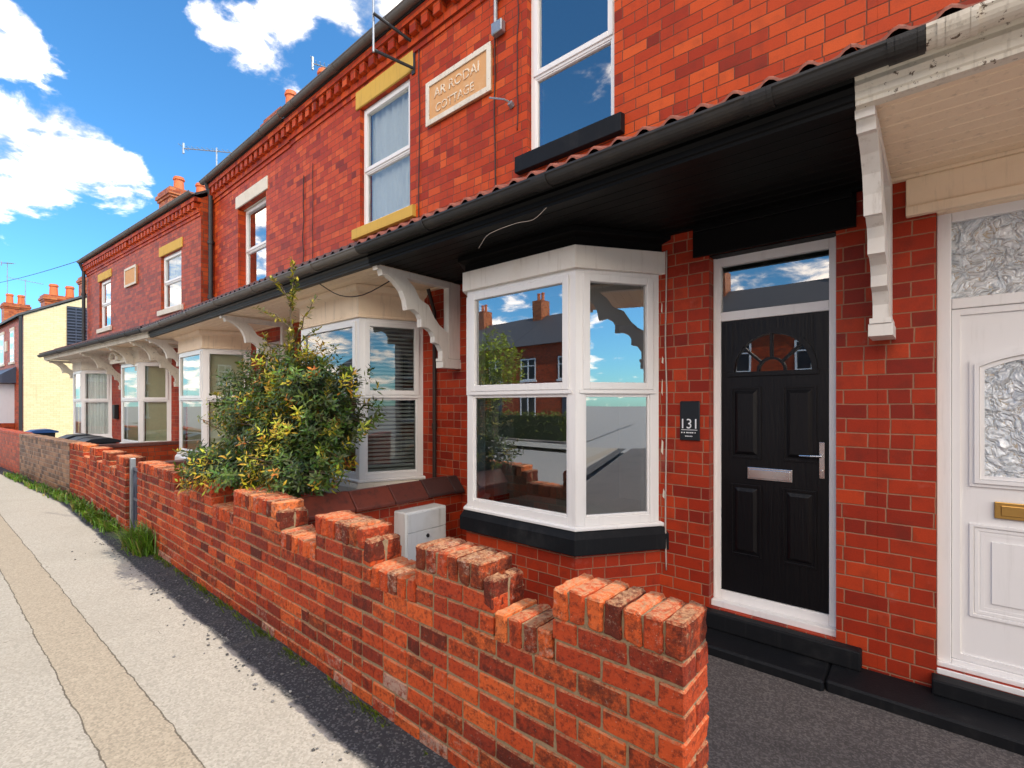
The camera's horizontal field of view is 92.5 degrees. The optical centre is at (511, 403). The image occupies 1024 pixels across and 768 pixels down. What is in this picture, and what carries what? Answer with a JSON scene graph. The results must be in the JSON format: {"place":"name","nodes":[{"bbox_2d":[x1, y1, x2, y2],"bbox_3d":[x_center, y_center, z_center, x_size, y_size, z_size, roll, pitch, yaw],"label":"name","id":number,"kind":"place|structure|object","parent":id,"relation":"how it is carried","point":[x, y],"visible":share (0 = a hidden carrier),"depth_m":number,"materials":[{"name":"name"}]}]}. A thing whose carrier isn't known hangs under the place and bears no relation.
{"place":"outdoors","nodes":[
{"label":"outdoors","id":0,"kind":"place"},
{"bbox_2d":[0,0,401,322],"label":"sky","id":1,"kind":"structure","parent":0,"point":[99,99],"materials":[{"name":"blue"}]},
{"bbox_2d":[0,467,455,767],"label":"pavement","id":2,"kind":"structure","parent":0,"point":[94,673],"depth_m":3.12,"materials":[{"name":"concrete"}]},
{"bbox_2d":[3,471,30,483],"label":"weed clump","id":3,"kind":"object","parent":2,"relation":"on","point":[17,477],"visible":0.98,"depth_m":11.23,"materials":[{"name":"green plant"}]},
{"bbox_2d":[23,479,59,495],"bbox_3d":[-9.755,1.667,10.063,2.606,0.146,0.384,0,0,34],"label":"weed clump","id":4,"kind":"object","parent":2,"relation":"on","point":[37,487],"visible":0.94,"depth_m":9.90,"materials":[{"name":"green plant"}]},
{"bbox_2d":[46,487,79,503],"bbox_3d":[-8.382,1.653,9.089,2.094,0.174,0.387,0,0,41],"label":"weed clump","id":5,"kind":"object","parent":2,"relation":"on","point":[59,495],"visible":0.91,"depth_m":8.86,"materials":[{"name":"green plant"}]},
{"bbox_2d":[63,495,93,515],"bbox_3d":[-7.298,1.655,8.160,2.072,0.170,0.436,0,0,41],"label":"weed clump","id":6,"kind":"object","parent":2,"relation":"on","point":[77,506],"visible":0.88,"depth_m":8.00,"materials":[{"name":"green plant"}]},
{"bbox_2d":[79,505,112,525],"bbox_3d":[-6.171,1.649,7.243,1.360,0.182,0.346,0,0,41],"label":"weed clump","id":7,"kind":"object","parent":2,"relation":"on","point":[88,515],"visible":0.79,"depth_m":7.24,"materials":[{"name":"green plant"}]},
{"bbox_2d":[93,516,123,534],"bbox_3d":[-5.707,1.664,6.841,1.040,0.152,0.330,0,0,41],"label":"weed clump","id":8,"kind":"object","parent":2,"relation":"on","point":[106,527],"visible":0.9,"depth_m":6.75,"materials":[{"name":"green plant"}]},
{"bbox_2d":[102,517,159,559],"bbox_3d":[-4.497,1.556,5.688,1.292,0.368,0.491,0,0,41],"label":"weed clump","id":9,"kind":"object","parent":2,"relation":"on","point":[139,539],"visible":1,"depth_m":5.68,"materials":[{"name":"green plant"}]},
{"bbox_2d":[71,534,431,767],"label":"grit","id":10,"kind":"object","parent":2,"relation":"on","point":[318,720],"visible":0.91,"depth_m":3.39,"materials":[{"name":"grey gravel"}]},
{"bbox_2d":[147,554,427,754],"bbox_3d":[-2.510,1.700,4.202,5.510,0.080,0.120,0,0,41],"label":"moss and grass","id":11,"kind":"object","parent":2,"relation":"on","point":[258,630],"visible":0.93,"depth_m":3.67,"materials":[{"name":"green plant"}]},
{"bbox_2d":[706,655,1023,767],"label":"garden ground","id":12,"kind":"structure","parent":0,"point":[758,719],"depth_m":2.52,"materials":[{"name":"grey asphalt"}]},
{"bbox_2d":[0,428,30,473],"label":"garden wall","id":13,"kind":"structure","parent":12,"relation":"on","point":[9,449],"depth_m":12.85,"materials":[{"name":"brick"}]},
{"bbox_2d":[25,428,58,436],"bbox_3d":[-13.206,1.219,13.774,0.580,1.038,0.700,0,0,41],"label":"wheelie bin","id":14,"kind":"object","parent":12,"relation":"on","point":[48,432],"visible":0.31,"depth_m":13.64,"materials":[{"name":"blue plastic"}]},
{"bbox_2d":[19,433,81,494],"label":"garden wall","id":15,"kind":"structure","parent":12,"relation":"on","point":[44,459],"depth_m":10.47,"materials":[{"name":"brick"}]},
{"bbox_2d":[58,433,90,438],"bbox_3d":[-10.144,1.219,11.505,0.580,1.038,0.700,0,0,41],"label":"wheelie bin","id":16,"kind":"object","parent":12,"relation":"on","point":[68,436],"visible":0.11,"depth_m":11.33,"materials":[{"name":"black plastic"}]},
{"bbox_2d":[69,435,102,439],"bbox_3d":[-9.291,1.219,10.810,0.580,1.038,0.700,0,0,41],"label":"wheelie bin","id":17,"kind":"object","parent":12,"relation":"on","point":[80,437],"visible":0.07,"depth_m":10.68,"materials":[{"name":"black plastic"}]},
{"bbox_2d":[77,437,120,443],"bbox_3d":[-8.679,1.219,10.294,0.580,1.038,0.700,0,0,41],"label":"wheelie bin","id":18,"kind":"object","parent":12,"relation":"on","point":[101,440],"visible":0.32,"depth_m":10.15,"materials":[{"name":"black plastic"}]},
{"bbox_2d":[70,442,145,530],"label":"garden wall","id":19,"kind":"structure","parent":12,"relation":"on","point":[99,477],"depth_m":7.67,"materials":[{"name":"brick"}]},
{"bbox_2d":[129,458,137,530],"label":"gate post","id":20,"kind":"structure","parent":19,"relation":"attached to","point":[133,492],"depth_m":6.66,"materials":[{"name":"metal"}]},
{"bbox_2d":[37,176,205,442],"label":"terraced house","id":21,"kind":"structure","parent":12,"relation":"on","point":[95,375],"depth_m":14.26,"materials":[{"name":"brick"}]},
{"bbox_2d":[0,261,75,282],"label":"overhead wire","id":22,"kind":"object","parent":21,"relation":"attached to","point":[40,272],"visible":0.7,"depth_m":20.81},
{"bbox_2d":[69,358,111,437],"bbox_3d":[-12.516,-0.173,14.537,1.917,2.315,0.608,0,0,37],"label":"bay window","id":23,"kind":"structure","parent":21,"relation":"in","point":[92,387],"depth_m":14.36,"materials":[{"name":"plastic"}]},
{"bbox_2d":[96,268,111,333],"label":"window","id":24,"kind":"structure","parent":21,"relation":"in","point":[106,285],"depth_m":14.21,"materials":[{"name":"white plastic"}]},
{"bbox_2d":[112,405,118,418],"bbox_3d":[-11.260,0.220,13.913,0.207,0.400,0.105,0,0,37],"label":"post box","id":25,"kind":"object","parent":21,"relation":"attached to","point":[115,411],"visible":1,"depth_m":13.85,"materials":[{"name":"black plastic"}]},
{"bbox_2d":[127,390,127,438],"bbox_3d":[-10.569,0.455,13.649,0.622,1.986,0.060,0,0,37],"label":"door","id":26,"kind":"structure","parent":21,"relation":"in","point":[127,390],"depth_m":13.81,"materials":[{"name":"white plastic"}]},
{"bbox_2d":[79,190,207,442],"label":"terraced house","id":27,"kind":"structure","parent":12,"relation":"on","point":[165,273],"depth_m":11.48,"materials":[{"name":"brick"}]},
{"bbox_2d":[120,347,171,442],"bbox_3d":[-9.009,-0.173,11.937,2.039,2.315,0.608,0,0,37],"label":"bay window","id":28,"kind":"structure","parent":27,"relation":"in","point":[150,384],"depth_m":11.62,"materials":[{"name":"plastic"}]},
{"bbox_2d":[157,237,182,316],"bbox_3d":[-7.742,-2.875,11.251,1.427,1.610,0.257,0,0,37],"label":"window","id":29,"kind":"structure","parent":27,"relation":"in","point":[174,282],"depth_m":11.39,"materials":[{"name":"white plastic"}]},
{"bbox_2d":[179,143,232,165],"bbox_3d":[-8.373,-6.160,13.847,2.005,2.520,0.386,0,0,5],"label":"tv aerial","id":30,"kind":"object","parent":27,"relation":"attached to","point":[184,148],"visible":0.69,"depth_m":13.89,"materials":[{"name":"metal"}]},
{"bbox_2d":[99,440,187,460],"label":"garden wall","id":31,"kind":"structure","parent":12,"relation":"on","point":[158,450],"depth_m":10.09,"materials":[{"name":"brick"}]},
{"bbox_2d":[165,459,273,490],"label":"garden wall","id":32,"kind":"structure","parent":12,"relation":"on","point":[177,462],"depth_m":6.77,"materials":[{"name":"brick"}]},
{"bbox_2d":[139,67,324,459],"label":"terraced house","id":33,"kind":"structure","parent":12,"relation":"on","point":[247,182],"depth_m":9.06,"materials":[{"name":"brick"}]},
{"bbox_2d":[174,330,250,459],"bbox_3d":[-5.812,0.230,9.433,2.074,3.121,0.750,0,0,41],"label":"bay window","id":34,"kind":"structure","parent":33,"relation":"in","point":[206,351],"depth_m":9.05,"materials":[{"name":"plastic"}]},
{"bbox_2d":[235,176,267,284],"bbox_3d":[-4.752,-2.975,9.154,1.430,2.070,0.262,0,0,41],"label":"window","id":35,"kind":"structure","parent":33,"relation":"in","point":[256,213],"depth_m":9.28,"materials":[{"name":"white plastic"}]},
{"bbox_2d":[266,341,279,365],"bbox_3d":[-4.174,0.217,8.653,0.798,2.635,0.127,0,0,41],"label":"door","id":36,"kind":"structure","parent":33,"relation":"in","point":[277,342],"depth_m":8.69,"materials":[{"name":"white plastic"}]},
{"bbox_2d":[310,56,328,69],"bbox_3d":[-4.105,-7.075,11.614,1.235,2.150,0.400,0,0,-11],"label":"tv aerial","id":37,"kind":"object","parent":33,"relation":"attached to","point":[312,63],"visible":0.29,"depth_m":11.50,"materials":[{"name":"metal"}]},
{"bbox_2d":[172,257,388,497],"bbox_3d":[-2.477,0.160,4.998,3.236,3.192,1.511,0,0,41],"label":"shrub","id":38,"kind":"object","parent":12,"relation":"on","point":[296,423],"visible":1,"depth_m":4.45,"materials":[{"name":"green plant"}]},
{"bbox_2d":[204,0,492,496],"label":"terraced house","id":39,"kind":"structure","parent":12,"relation":"on","point":[350,114],"depth_m":5.94,"materials":[{"name":"brick"}]},
{"bbox_2d":[302,175,303,261],"bbox_3d":[-3.299,-2.750,7.736,0.054,1.701,0.014,0,0,41],"label":"wall cable","id":40,"kind":"object","parent":39,"relation":"attached to","point":[303,217],"depth_m":7.73,"materials":[{"name":"black plastic"}]},
{"bbox_2d":[312,164,312,258],"bbox_3d":[-3.068,-2.800,7.536,0.033,1.801,0.010,0,0,41],"label":"wall cable","id":41,"kind":"object","parent":39,"relation":"attached to","point":[312,214],"depth_m":7.53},
{"bbox_2d":[320,281,389,296],"bbox_3d":[-1.680,-1.235,5.251,0.896,0.179,0.052,0,0,15],"label":"hanging wire","id":42,"kind":"object","parent":39,"relation":"hanging from","point":[358,295],"visible":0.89,"depth_m":5.22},
{"bbox_2d":[294,284,427,496],"bbox_3d":[-2.074,0.230,6.195,2.230,3.121,0.750,0,0,41],"label":"bay window","id":43,"kind":"structure","parent":39,"relation":"in","point":[381,307],"depth_m":5.71,"materials":[{"name":"plastic"}]},
{"bbox_2d":[352,50,415,240],"bbox_3d":[-1.613,-3.260,6.386,1.340,2.020,0.263,0,0,41],"label":"window","id":44,"kind":"structure","parent":39,"relation":"in","point":[389,170],"depth_m":6.45,"materials":[{"name":"white plastic"}]},
{"bbox_2d":[372,0,415,75],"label":"pole bracket","id":45,"kind":"object","parent":39,"relation":"attached to","point":[391,26],"visible":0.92,"depth_m":5.75,"materials":[{"name":"metal"}]},
{"bbox_2d":[418,49,419,217],"bbox_3d":[-1.107,-3.125,5.838,0.032,2.250,0.012,0,0,41],"label":"wall cable","id":46,"kind":"object","parent":39,"relation":"attached to","point":[419,133],"depth_m":5.84,"materials":[{"name":"black plastic"}]},
{"bbox_2d":[298,475,464,538],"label":"garden wall","id":47,"kind":"structure","parent":12,"relation":"on","point":[384,502],"depth_m":4.70,"materials":[{"name":"brick"}]},
{"bbox_2d":[394,503,445,560],"bbox_3d":[-0.890,1.340,4.805,0.213,0.640,0.500,0,0,41],"label":"meter box","id":48,"kind":"object","parent":47,"relation":"attached to","point":[414,526],"visible":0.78,"depth_m":4.68,"materials":[{"name":"grey plastic"}]},
{"bbox_2d":[137,460,708,767],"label":"garden wall","id":49,"kind":"structure","parent":12,"relation":"on","point":[458,653],"depth_m":2.36,"materials":[{"name":"brick"}]},
{"bbox_2d":[354,0,925,690],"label":"terraced house","id":50,"kind":"structure","parent":12,"relation":"on","point":[712,146],"depth_m":3.69,"materials":[{"name":"brick"}]},
{"bbox_2d":[493,38,495,184],"bbox_3d":[-0.178,-3.175,5.033,0.028,2.350,0.014,0,0,41],"label":"wall cable","id":51,"kind":"object","parent":50,"relation":"attached to","point":[494,111],"depth_m":5.03,"materials":[{"name":"black plastic"}]},
{"bbox_2d":[491,0,504,38],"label":"junction box","id":52,"kind":"object","parent":50,"relation":"attached to","point":[497,27],"visible":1,"depth_m":4.95,"materials":[{"name":"metal"}]},
{"bbox_2d":[489,97,513,108],"bbox_3d":[-0.108,-3.025,4.897,0.272,0.164,0.080,0,0,14],"label":"wall hook","id":53,"kind":"object","parent":50,"relation":"attached to","point":[510,104],"depth_m":4.87,"materials":[{"name":"metal"}]},
{"bbox_2d":[479,207,546,246],"bbox_3d":[-0.023,-1.235,3.449,0.652,0.133,0.039,0,0,43],"label":"hanging wire","id":54,"kind":"object","parent":50,"relation":"hanging from","point":[512,224],"visible":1,"depth_m":3.41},
{"bbox_2d":[516,0,518,129],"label":"wall cable","id":55,"kind":"object","parent":50,"relation":"attached to","point":[517,64],"depth_m":4.83,"materials":[{"name":"black plastic"}]},
{"bbox_2d":[458,225,670,608],"bbox_3d":[0.199,0.230,4.286,2.179,3.121,0.660,0,0,41],"label":"bay window","id":56,"kind":"structure","parent":50,"relation":"in","point":[551,548],"depth_m":3.84,"materials":[{"name":"plastic"}]},
{"bbox_2d":[515,0,624,175],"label":"window","id":57,"kind":"structure","parent":50,"relation":"in","point":[613,126],"depth_m":4.49,"materials":[{"name":"white plastic"}]},
{"bbox_2d":[665,250,667,569],"bbox_3d":[1.206,0.050,3.835,0.021,2.500,0.012,0,0,41],"label":"wall cable","id":58,"kind":"object","parent":50,"relation":"attached to","point":[666,408],"depth_m":3.83,"materials":[{"name":"white plastic"}]},
{"bbox_2d":[680,401,699,440],"bbox_3d":[1.348,0.127,3.714,0.149,0.297,0.019,0,0,41],"label":"number sign","id":59,"kind":"object","parent":50,"relation":"attached to","point":[689,420],"visible":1,"depth_m":3.70,"materials":[{"name":"plastic"}]},
{"bbox_2d":[711,236,835,636],"bbox_3d":[1.824,0.200,3.447,0.788,2.600,0.120,0,0,41],"label":"door","id":60,"kind":"structure","parent":50,"relation":"in","point":[774,432],"depth_m":3.43,"materials":[{"name":"black plastic"}]},
{"bbox_2d":[825,0,1023,755],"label":"terraced house","id":61,"kind":"structure","parent":12,"relation":"on","point":[940,128],"depth_m":2.72,"materials":[{"name":"brick"}]},
{"bbox_2d":[937,199,1023,696],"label":"door","id":62,"kind":"structure","parent":61,"relation":"in","point":[980,251],"depth_m":2.72,"materials":[{"name":"white plastic"}]},
{"label":"ground","id":63,"kind":"structure","parent":0,"visible":0},
{"bbox_2d":[0,276,86,437],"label":"yellow house","id":64,"kind":"structure","parent":63,"relation":"on","point":[36,392],"depth_m":22.86,"materials":[{"name":"paint"}]},
{"bbox_2d":[0,332,4,366],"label":"window","id":65,"kind":"structure","parent":64,"relation":"in","point":[2,334],"depth_m":24.87,"materials":[{"name":"white plastic"}]},
{"bbox_2d":[0,384,13,422],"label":"window","id":66,"kind":"structure","parent":64,"relation":"in","point":[6,390],"depth_m":23.03,"materials":[{"name":"white plastic"}]},
{"bbox_2d":[0,261,14,292],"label":"tv aerial","id":67,"kind":"object","parent":64,"relation":"attached to","point":[1,262],"visible":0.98,"depth_m":30.00,"materials":[{"name":"metal"}]},
{"bbox_2d":[8,327,14,364],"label":"window","id":68,"kind":"structure","parent":64,"relation":"in","point":[12,330],"depth_m":23.33,"materials":[{"name":"white plastic"}]},
{"bbox_2d":[7,275,39,304],"bbox_3d":[-30.064,-6.985,30.279,1.672,1.770,0.391,0,0,-32],"label":"tv aerial","id":69,"kind":"object","parent":64,"relation":"attached to","point":[25,280],"visible":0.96,"depth_m":30.23,"materials":[{"name":"metal"}]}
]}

